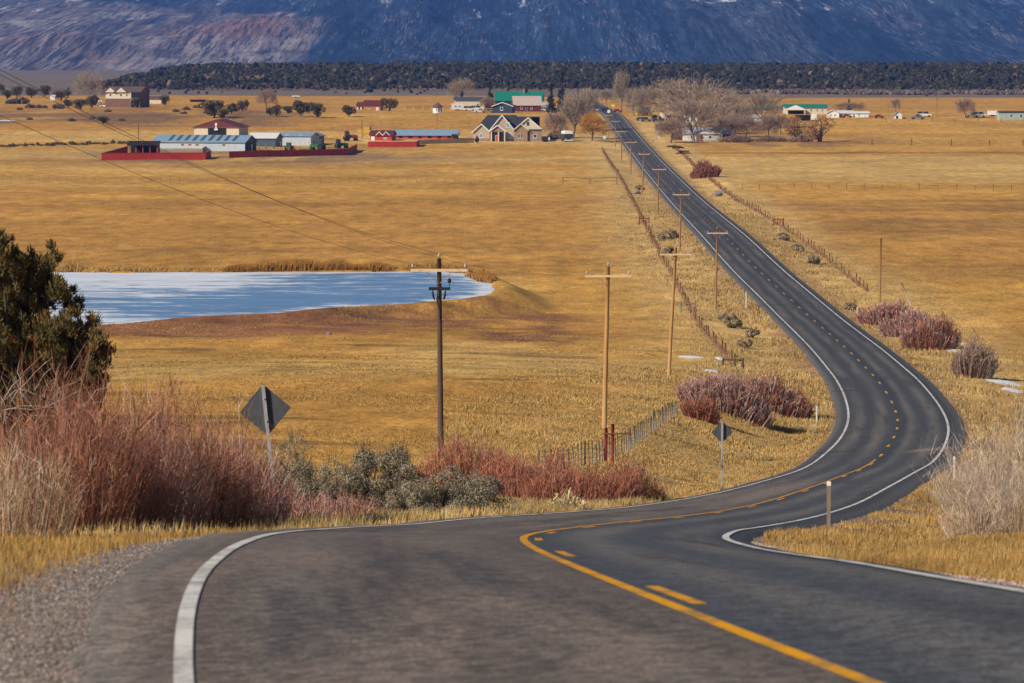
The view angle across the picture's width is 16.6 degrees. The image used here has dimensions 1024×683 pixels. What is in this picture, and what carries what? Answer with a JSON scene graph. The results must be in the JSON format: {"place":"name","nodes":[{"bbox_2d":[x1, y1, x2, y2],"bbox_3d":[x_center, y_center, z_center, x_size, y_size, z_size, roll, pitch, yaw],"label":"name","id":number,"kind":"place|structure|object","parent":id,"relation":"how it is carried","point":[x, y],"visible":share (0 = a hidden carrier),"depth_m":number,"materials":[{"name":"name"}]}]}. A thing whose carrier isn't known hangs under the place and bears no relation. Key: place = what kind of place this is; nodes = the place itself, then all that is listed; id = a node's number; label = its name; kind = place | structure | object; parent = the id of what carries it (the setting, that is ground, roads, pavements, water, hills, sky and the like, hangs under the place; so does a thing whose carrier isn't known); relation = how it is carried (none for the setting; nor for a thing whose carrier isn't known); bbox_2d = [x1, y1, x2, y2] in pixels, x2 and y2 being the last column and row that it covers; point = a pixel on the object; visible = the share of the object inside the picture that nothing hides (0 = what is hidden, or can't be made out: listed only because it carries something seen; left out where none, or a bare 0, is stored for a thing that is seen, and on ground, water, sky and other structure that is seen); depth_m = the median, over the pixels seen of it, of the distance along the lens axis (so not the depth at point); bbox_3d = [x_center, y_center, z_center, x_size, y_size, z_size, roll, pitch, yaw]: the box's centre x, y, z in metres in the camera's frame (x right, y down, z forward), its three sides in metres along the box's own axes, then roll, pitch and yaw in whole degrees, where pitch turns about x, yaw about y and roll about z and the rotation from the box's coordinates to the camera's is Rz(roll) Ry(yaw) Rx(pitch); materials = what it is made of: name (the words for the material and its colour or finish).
{"place":"outdoors","nodes":[
{"label":"outdoors","id":0,"kind":"place"},
{"bbox_2d":[34,271,494,323],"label":"pond","id":1,"kind":"structure","parent":0,"point":[119,298],"depth_m":438.04,"materials":[{"name":"liquid"}]},
{"bbox_2d":[0,67,1023,682],"bbox_3d":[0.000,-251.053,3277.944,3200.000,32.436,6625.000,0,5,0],"label":"ground","id":2,"kind":"structure","parent":0,"point":[522,221],"depth_m":632.46,"materials":[{"name":"plant"}]},
{"bbox_2d":[0,404,94,540],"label":"willow bush","id":3,"kind":"object","parent":2,"relation":"on","point":[23,506],"visible":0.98,"depth_m":62.15,"materials":[{"name":"plant"}]},
{"bbox_2d":[0,332,106,521],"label":"willow bush","id":4,"kind":"object","parent":2,"relation":"on","point":[18,414],"visible":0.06,"depth_m":74.29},
{"bbox_2d":[0,227,119,509],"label":"juniper tree","id":5,"kind":"object","parent":2,"relation":"on","point":[25,287],"visible":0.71,"depth_m":81.83,"materials":[{"name":"green plant"}]},
{"bbox_2d":[54,259,92,272],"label":"reeds","id":6,"kind":"object","parent":2,"relation":"on","point":[71,266],"visible":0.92,"depth_m":477.56,"materials":[{"name":"beige plant"}]},
{"bbox_2d":[71,69,105,98],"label":"cottonwood tree","id":7,"kind":"object","parent":2,"relation":"on","point":[91,83],"visible":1,"depth_m":1761.27,"materials":[{"name":"grey plant"}]},
{"bbox_2d":[0,322,181,533],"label":"willow bush","id":8,"kind":"object","parent":2,"relation":"on","point":[116,479],"visible":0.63,"depth_m":67.97,"materials":[{"name":"plant"}]},
{"bbox_2d":[0,536,200,682],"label":"gravel","id":9,"kind":"structure","parent":2,"relation":"on","point":[113,574],"depth_m":30.60,"materials":[{"name":"gravel"}]},
{"bbox_2d":[45,355,189,533],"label":"willow bush","id":10,"kind":"object","parent":2,"relation":"on","point":[152,501],"visible":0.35,"depth_m":70.04,"materials":[{"name":"plant"}]},
{"bbox_2d":[104,86,150,107],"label":"mansion","id":11,"kind":"structure","parent":2,"relation":"on","point":[119,96],"depth_m":1704.23,"materials":[{"name":"beige"}]},
{"bbox_2d":[104,141,160,152],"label":"open shed","id":12,"kind":"structure","parent":2,"relation":"on","point":[137,147],"depth_m":1113.98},
{"bbox_2d":[62,264,225,272],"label":"reeds","id":13,"kind":"object","parent":2,"relation":"on","point":[132,268],"visible":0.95,"depth_m":477.40,"materials":[{"name":"beige plant"}]},
{"bbox_2d":[101,150,210,159],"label":"board fence","id":14,"kind":"object","parent":2,"relation":"on","point":[156,156],"visible":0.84,"depth_m":1094.62,"materials":[{"name":"brown wood"}]},
{"bbox_2d":[103,358,245,531],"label":"willow bush","id":15,"kind":"object","parent":2,"relation":"on","point":[180,509],"visible":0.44,"depth_m":73.09,"materials":[{"name":"plant"}]},
{"bbox_2d":[152,135,257,150],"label":"metal barn","id":16,"kind":"structure","parent":2,"relation":"on","point":[227,142],"depth_m":1180.63,"materials":[{"name":"white metal"}]},
{"bbox_2d":[144,389,269,530],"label":"willow bush","id":17,"kind":"object","parent":2,"relation":"on","point":[226,508],"visible":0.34,"depth_m":75.96,"materials":[{"name":"plant"}]},
{"bbox_2d":[198,99,225,117],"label":"juniper tree","id":18,"kind":"object","parent":2,"relation":"on","point":[212,107],"visible":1,"depth_m":1505.85,"materials":[{"name":"green plant"}]},
{"bbox_2d":[192,119,249,134],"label":"hay barn","id":19,"kind":"structure","parent":2,"relation":"on","point":[222,127],"depth_m":1327.26,"materials":[{"name":"beige"}]},
{"bbox_2d":[185,381,309,528],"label":"willow bush","id":20,"kind":"object","parent":2,"relation":"on","point":[266,510],"visible":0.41,"depth_m":79.23,"materials":[{"name":"plant"}]},
{"bbox_2d":[240,385,289,492],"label":"warning sign","id":21,"kind":"object","parent":2,"relation":"on","point":[274,407],"visible":0.95,"depth_m":92.47,"materials":[{"name":"metal"}]},
{"bbox_2d":[249,133,283,146],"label":"metal shed","id":22,"kind":"structure","parent":2,"relation":"on","point":[269,139],"depth_m":1234.81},
{"bbox_2d":[255,88,277,108],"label":"bare tree","id":23,"kind":"object","parent":2,"relation":"on","point":[268,95],"visible":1,"depth_m":1645.96,"materials":[{"name":"grey plant"}]},
{"bbox_2d":[20,176,555,183],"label":"wire fence","id":24,"kind":"object","parent":2,"relation":"on","point":[349,179],"visible":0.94,"depth_m":877.33,"materials":[{"name":"brown wood"}]},
{"bbox_2d":[257,450,326,502],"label":"sagebrush","id":25,"kind":"object","parent":2,"relation":"on","point":[300,462],"visible":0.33,"depth_m":100.41,"materials":[{"name":"green plant"}]},
{"bbox_2d":[229,144,356,157],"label":"board fence","id":26,"kind":"object","parent":2,"relation":"on","point":[289,153],"visible":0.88,"depth_m":1128.51,"materials":[{"name":"brown wood"}]},
{"bbox_2d":[260,475,329,520],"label":"willow bush","id":27,"kind":"object","parent":2,"relation":"on","point":[299,507],"visible":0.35,"depth_m":90.45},
{"bbox_2d":[247,420,348,499],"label":"sagebrush","id":28,"kind":"object","parent":2,"relation":"on","point":[297,453],"visible":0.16,"depth_m":104.08,"materials":[{"name":"green plant"}]},
{"bbox_2d":[281,132,319,145],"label":"metal shed","id":29,"kind":"structure","parent":2,"relation":"on","point":[301,138],"depth_m":1248.87,"materials":[{"name":"white paint"}]},
{"bbox_2d":[219,257,398,271],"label":"reeds","id":30,"kind":"object","parent":2,"relation":"on","point":[299,264],"visible":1,"depth_m":477.85,"materials":[{"name":"yellow plant"}]},
{"bbox_2d":[291,470,341,510],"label":"sagebrush","id":31,"kind":"object","parent":2,"relation":"on","point":[329,486],"visible":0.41,"depth_m":99.43,"materials":[{"name":"green plant"}]},
{"bbox_2d":[0,493,642,626],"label":"verge grass","id":32,"kind":"structure","parent":2,"relation":"on","point":[82,544],"depth_m":48.09,"materials":[{"name":"plant"}]},
{"bbox_2d":[312,459,367,508],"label":"sagebrush","id":33,"kind":"object","parent":2,"relation":"on","point":[350,481],"visible":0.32,"depth_m":106.70,"materials":[{"name":"green plant"}]},
{"bbox_2d":[294,483,390,519],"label":"willow bush","id":34,"kind":"object","parent":2,"relation":"on","point":[346,509],"visible":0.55,"depth_m":92.31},
{"bbox_2d":[50,492,676,536],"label":"verge bunchgrass","id":35,"kind":"object","parent":2,"relation":"on","point":[528,506],"visible":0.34,"depth_m":88.56,"materials":[{"name":"yellow plant"}]},
{"bbox_2d":[331,435,403,509],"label":"sagebrush","id":36,"kind":"object","parent":2,"relation":"on","point":[361,458],"visible":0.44,"depth_m":108.22,"materials":[{"name":"green plant"}]},
{"bbox_2d":[369,130,396,140],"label":"red shed","id":37,"kind":"structure","parent":2,"relation":"on","point":[386,135],"depth_m":1293.52,"materials":[{"name":"wood"}]},
{"bbox_2d":[0,299,769,489],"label":"pasture grass","id":38,"kind":"structure","parent":2,"relation":"on","point":[330,370],"depth_m":261.21,"materials":[{"name":"plant"}]},
{"bbox_2d":[368,140,419,146],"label":"board fence","id":39,"kind":"object","parent":2,"relation":"on","point":[394,144],"visible":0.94,"depth_m":1235.60,"materials":[{"name":"brown wood"}]},
{"bbox_2d":[363,437,426,512],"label":"sagebrush","id":40,"kind":"object","parent":2,"relation":"on","point":[402,470],"visible":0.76,"depth_m":106.64,"materials":[{"name":"green plant"}]},
{"bbox_2d":[384,477,436,513],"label":"sagebrush","id":41,"kind":"object","parent":2,"relation":"on","point":[420,500],"visible":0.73,"depth_m":101.39,"materials":[{"name":"green plant"}]},
{"bbox_2d":[395,130,459,138],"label":"red shed","id":42,"kind":"structure","parent":2,"relation":"on","point":[424,134],"depth_m":1311.33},
{"bbox_2d":[402,262,474,272],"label":"reeds","id":43,"kind":"object","parent":2,"relation":"on","point":[434,266],"visible":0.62,"depth_m":479.79,"materials":[{"name":"beige plant"}]},
{"bbox_2d":[403,459,475,511],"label":"sagebrush","id":44,"kind":"object","parent":2,"relation":"on","point":[443,495],"visible":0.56,"depth_m":104.71,"materials":[{"name":"green plant"}]},
{"bbox_2d":[411,253,467,455],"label":"utility pole","id":45,"kind":"object","parent":2,"relation":"on","point":[439,288],"visible":0.98,"depth_m":166.41,"materials":[{"name":"brown wood"}]},
{"bbox_2d":[445,76,478,96],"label":"cottonwood tree","id":46,"kind":"object","parent":2,"relation":"on","point":[454,89],"visible":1,"depth_m":1803.84,"materials":[{"name":"grey plant"}]},
{"bbox_2d":[453,97,483,109],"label":"long building","id":47,"kind":"structure","parent":2,"relation":"on","point":[467,101],"depth_m":1657.38,"materials":[{"name":"beige"}]},
{"bbox_2d":[414,427,539,492],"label":"willow bush","id":48,"kind":"object","parent":2,"relation":"on","point":[459,455],"visible":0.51,"depth_m":145.52,"materials":[{"name":"plant"}]},
{"bbox_2d":[445,466,516,511],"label":"sagebrush","id":49,"kind":"object","parent":2,"relation":"on","point":[480,490],"visible":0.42,"depth_m":108.59,"materials":[{"name":"green plant"}]},
{"bbox_2d":[465,269,499,282],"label":"reeds","id":50,"kind":"object","parent":2,"relation":"on","point":[479,275],"visible":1,"depth_m":458.37,"materials":[{"name":"beige plant"}]},
{"bbox_2d":[491,102,515,112],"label":"navy house","id":51,"kind":"structure","parent":2,"relation":"on","point":[504,107],"depth_m":1560.11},
{"bbox_2d":[472,115,542,141],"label":"brick house","id":52,"kind":"structure","parent":2,"relation":"on","point":[497,128],"depth_m":1289.35,"materials":[{"name":"beige"}]},
{"bbox_2d":[494,89,543,103],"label":"green barn","id":53,"kind":"structure","parent":2,"relation":"on","point":[499,97],"depth_m":1746.91,"materials":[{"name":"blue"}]},
{"bbox_2d":[511,96,541,111],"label":"maroon house","id":54,"kind":"structure","parent":2,"relation":"on","point":[528,103],"depth_m":1602.96,"materials":[{"name":"metal"}]},
{"bbox_2d":[468,438,585,499],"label":"willow bush","id":55,"kind":"object","parent":2,"relation":"on","point":[516,479],"visible":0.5,"depth_m":140.39,"materials":[{"name":"plant"}]},
{"bbox_2d":[36,60,1023,95],"bbox_3d":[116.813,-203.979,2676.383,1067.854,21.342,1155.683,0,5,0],"label":"woodland","id":56,"kind":"object","parent":2,"relation":"on","point":[771,75],"visible":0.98,"depth_m":2660.71,"materials":[{"name":"green plant"}]},
{"bbox_2d":[542,111,566,132],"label":"bare tree","id":57,"kind":"object","parent":2,"relation":"on","point":[551,120],"visible":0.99,"depth_m":1318.21,"materials":[{"name":"brown plant"}]},
{"bbox_2d":[544,487,585,509],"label":"dry weed","id":58,"kind":"object","parent":2,"relation":"on","point":[566,498],"visible":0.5,"depth_m":118.77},
{"bbox_2d":[556,90,588,137],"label":"cottonwood tree","id":59,"kind":"object","parent":2,"relation":"on","point":[571,111],"visible":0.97,"depth_m":1315.31,"materials":[{"name":"grey plant"}]},
{"bbox_2d":[517,447,644,502],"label":"willow bush","id":60,"kind":"object","parent":2,"relation":"on","point":[593,490],"visible":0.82,"depth_m":138.19,"materials":[{"name":"plant"}]},
{"bbox_2d":[575,85,599,124],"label":"cottonwood tree","id":61,"kind":"object","parent":2,"relation":"on","point":[591,106],"visible":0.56,"depth_m":1396.62,"materials":[{"name":"grey plant"}]},
{"bbox_2d":[577,112,608,140],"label":"orange willow","id":62,"kind":"object","parent":2,"relation":"on","point":[594,127],"visible":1,"depth_m":1291.83,"materials":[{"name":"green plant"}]},
{"bbox_2d":[537,401,676,469],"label":"post fence","id":63,"kind":"object","parent":2,"relation":"on","point":[664,414],"visible":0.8,"depth_m":192.14,"materials":[{"name":"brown wood"}]},
{"bbox_2d":[585,262,630,427],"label":"utility pole","id":64,"kind":"object","parent":2,"relation":"on","point":[605,377],"visible":0.95,"depth_m":207.32,"materials":[{"name":"brown wood"}]},
{"bbox_2d":[604,424,630,464],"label":"fence brace","id":65,"kind":"object","parent":2,"relation":"on","point":[606,433],"visible":0.83,"depth_m":178.20,"materials":[{"name":"wood"}]},
{"bbox_2d":[610,70,629,109],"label":"cottonwood tree","id":66,"kind":"object","parent":2,"relation":"on","point":[619,86],"visible":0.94,"depth_m":1595.55,"materials":[{"name":"grey plant"}]},
{"bbox_2d":[580,448,667,500],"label":"willow bush","id":67,"kind":"object","parent":2,"relation":"on","point":[655,489],"visible":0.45,"depth_m":140.52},
{"bbox_2d":[442,364,830,511],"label":"bank grass","id":68,"kind":"structure","parent":2,"relation":"on","point":[682,492],"depth_m":213.62,"materials":[{"name":"plant"}]},
{"bbox_2d":[624,83,679,121],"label":"cottonwood tree","id":69,"kind":"object","parent":2,"relation":"on","point":[645,91],"visible":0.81,"depth_m":1466.41,"materials":[{"name":"grey plant"}]},
{"bbox_2d":[601,147,736,365],"bbox_3d":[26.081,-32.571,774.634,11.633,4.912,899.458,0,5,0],"label":"wire fence","id":70,"kind":"object","parent":2,"relation":"on","point":[703,329],"visible":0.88,"depth_m":505.72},
{"bbox_2d":[653,116,691,142],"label":"bare tree","id":71,"kind":"object","parent":2,"relation":"on","point":[668,125],"visible":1,"depth_m":1276.07,"materials":[{"name":"brown plant"}]},
{"bbox_2d":[660,245,691,375],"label":"utility pole","id":72,"kind":"object","parent":2,"relation":"on","point":[675,254],"visible":0.91,"depth_m":286.27,"materials":[{"name":"brown wood"}]},
{"bbox_2d":[644,76,738,126],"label":"cottonwood tree","id":73,"kind":"object","parent":2,"relation":"on","point":[686,89],"visible":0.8,"depth_m":1415.18,"materials":[{"name":"grey plant"}]},
{"bbox_2d":[663,93,722,140],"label":"cottonwood tree","id":74,"kind":"object","parent":2,"relation":"on","point":[689,107],"visible":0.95,"depth_m":1294.55,"materials":[{"name":"grey plant"}]},
{"bbox_2d":[678,390,721,424],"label":"willow bush","id":75,"kind":"object","parent":2,"relation":"on","point":[706,411],"visible":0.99,"depth_m":233.91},
{"bbox_2d":[682,127,720,140],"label":"cottage","id":76,"kind":"structure","parent":2,"relation":"on","point":[702,135],"depth_m":1298.64,"materials":[{"name":"white paint"}]},
{"bbox_2d":[689,157,721,178],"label":"willow bush","id":77,"kind":"object","parent":2,"relation":"on","point":[702,170],"visible":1,"depth_m":927.02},
{"bbox_2d":[693,99,737,126],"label":"cottonwood tree","id":78,"kind":"object","parent":2,"relation":"on","point":[718,110],"visible":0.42,"depth_m":1355.87,"materials":[{"name":"grey plant"}]},
{"bbox_2d":[604,177,833,432],"bbox_3d":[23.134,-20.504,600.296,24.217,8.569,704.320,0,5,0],"label":"roadside grass","id":79,"kind":"structure","parent":2,"relation":"on","point":[825,421],"depth_m":419.96,"materials":[{"name":"plant"}]},
{"bbox_2d":[712,422,731,484],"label":"warning sign","id":80,"kind":"object","parent":2,"relation":"on","point":[721,432],"visible":0.96,"depth_m":176.56,"materials":[{"name":"metal"}]},
{"bbox_2d":[672,368,775,427],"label":"willow bush","id":81,"kind":"object","parent":2,"relation":"on","point":[734,398],"visible":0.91,"depth_m":245.53,"materials":[{"name":"plant"}]},
{"bbox_2d":[711,118,738,137],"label":"bare tree","id":82,"kind":"object","parent":2,"relation":"on","point":[726,125],"visible":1,"depth_m":1297.33,"materials":[{"name":"grey plant"}]},
{"bbox_2d":[729,114,761,135],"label":"bare tree","id":83,"kind":"object","parent":2,"relation":"on","point":[745,120],"visible":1,"depth_m":1298.60,"materials":[{"name":"grey plant"}]},
{"bbox_2d":[742,89,785,119],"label":"cottonwood tree","id":84,"kind":"object","parent":2,"relation":"on","point":[762,101],"visible":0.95,"depth_m":1410.76,"materials":[{"name":"grey plant"}]},
{"bbox_2d":[757,112,780,134],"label":"bare tree","id":85,"kind":"object","parent":2,"relation":"on","point":[770,120],"visible":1,"depth_m":1307.22,"materials":[{"name":"brown plant"}]},
{"bbox_2d":[675,147,868,291],"bbox_3d":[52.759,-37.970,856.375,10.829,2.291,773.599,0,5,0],"label":"wire fence","id":86,"kind":"object","parent":2,"relation":"on","point":[780,225],"visible":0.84,"depth_m":637.50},
{"bbox_2d":[728,368,817,420],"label":"willow bush","id":87,"kind":"object","parent":2,"relation":"on","point":[784,403],"visible":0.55,"depth_m":263.20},
{"bbox_2d":[783,115,807,137],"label":"tree","id":88,"kind":"object","parent":2,"relation":"on","point":[795,132],"visible":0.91,"depth_m":1306.84,"materials":[{"name":"brown plant"}]},
{"bbox_2d":[782,104,827,113],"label":"long building","id":89,"kind":"structure","parent":2,"relation":"on","point":[804,108],"depth_m":1564.41,"materials":[{"name":"beige"}]},
{"bbox_2d":[800,116,835,141],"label":"oak tree","id":90,"kind":"object","parent":2,"relation":"on","point":[819,137],"visible":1,"depth_m":1284.97,"materials":[{"name":"brown plant"}]},
{"bbox_2d":[690,182,1023,460],"bbox_3d":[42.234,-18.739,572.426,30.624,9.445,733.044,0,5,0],"label":"roadside grass","id":91,"kind":"structure","parent":2,"relation":"on","point":[910,351],"depth_m":364.29,"materials":[{"name":"plant"}]},
{"bbox_2d":[704,88,1023,94],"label":"brush","id":92,"kind":"object","parent":2,"relation":"on","point":[908,91],"visible":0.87,"depth_m":2193.97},
{"bbox_2d":[855,297,916,325],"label":"willow bush","id":93,"kind":"object","parent":2,"relation":"on","point":[875,315],"visible":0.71,"depth_m":414.73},
{"bbox_2d":[773,250,1023,434],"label":"pasture grass","id":94,"kind":"structure","parent":2,"relation":"on","point":[1018,350],"depth_m":388.60,"materials":[{"name":"plant"}]},
{"bbox_2d":[876,306,930,336],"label":"willow bush","id":95,"kind":"object","parent":2,"relation":"on","point":[892,327],"visible":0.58,"depth_m":393.60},
{"bbox_2d":[899,308,963,350],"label":"willow bush","id":96,"kind":"object","parent":2,"relation":"on","point":[939,336],"visible":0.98,"depth_m":367.73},
{"bbox_2d":[909,387,1023,533],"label":"bare bush","id":97,"kind":"object","parent":2,"relation":"on","point":[1004,499],"visible":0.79,"depth_m":92.46,"materials":[{"name":"plant"}]},
{"bbox_2d":[935,485,1010,538],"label":"bare bush","id":98,"kind":"object","parent":2,"relation":"on","point":[980,521],"visible":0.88,"depth_m":88.47,"materials":[{"name":"plant"}]},
{"bbox_2d":[949,327,1002,378],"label":"round bush","id":99,"kind":"object","parent":2,"relation":"on","point":[972,361],"visible":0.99,"depth_m":324.20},
{"bbox_2d":[996,111,1023,119],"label":"mobile home","id":100,"kind":"object","parent":2,"relation":"on","point":[1009,115],"visible":0.99,"depth_m":1489.56,"materials":[{"name":"white"}]},
{"bbox_2d":[0,0,1023,69],"bbox_3d":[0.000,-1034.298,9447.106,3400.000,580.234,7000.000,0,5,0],"label":"mountains","id":101,"kind":"structure","parent":0,"point":[92,34],"depth_m":7005.39,"materials":[{"name":"stone"}]},
{"bbox_2d":[66,100,1023,682],"bbox_3d":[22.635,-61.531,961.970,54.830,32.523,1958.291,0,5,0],"label":"road","id":102,"kind":"structure","parent":0,"point":[478,600],"depth_m":29.97,"materials":[{"name":"asphalt"}]},
{"bbox_2d":[173,103,1023,682],"bbox_3d":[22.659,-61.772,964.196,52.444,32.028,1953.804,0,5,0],"label":"road markings","id":103,"kind":"object","parent":102,"relation":"on","point":[183,649],"visible":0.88,"depth_m":30.59,"materials":[{"name":"paint"}]},
{"bbox_2d":[751,542,1023,586],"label":"gravel","id":104,"kind":"structure","parent":102,"relation":"on","point":[1005,582],"depth_m":37.72,"materials":[{"name":"gravel"}]},
{"bbox_2d":[762,447,1023,583],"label":"dry grass","id":105,"kind":"structure","parent":0,"point":[971,555],"depth_m":72.94,"materials":[{"name":"plant"}]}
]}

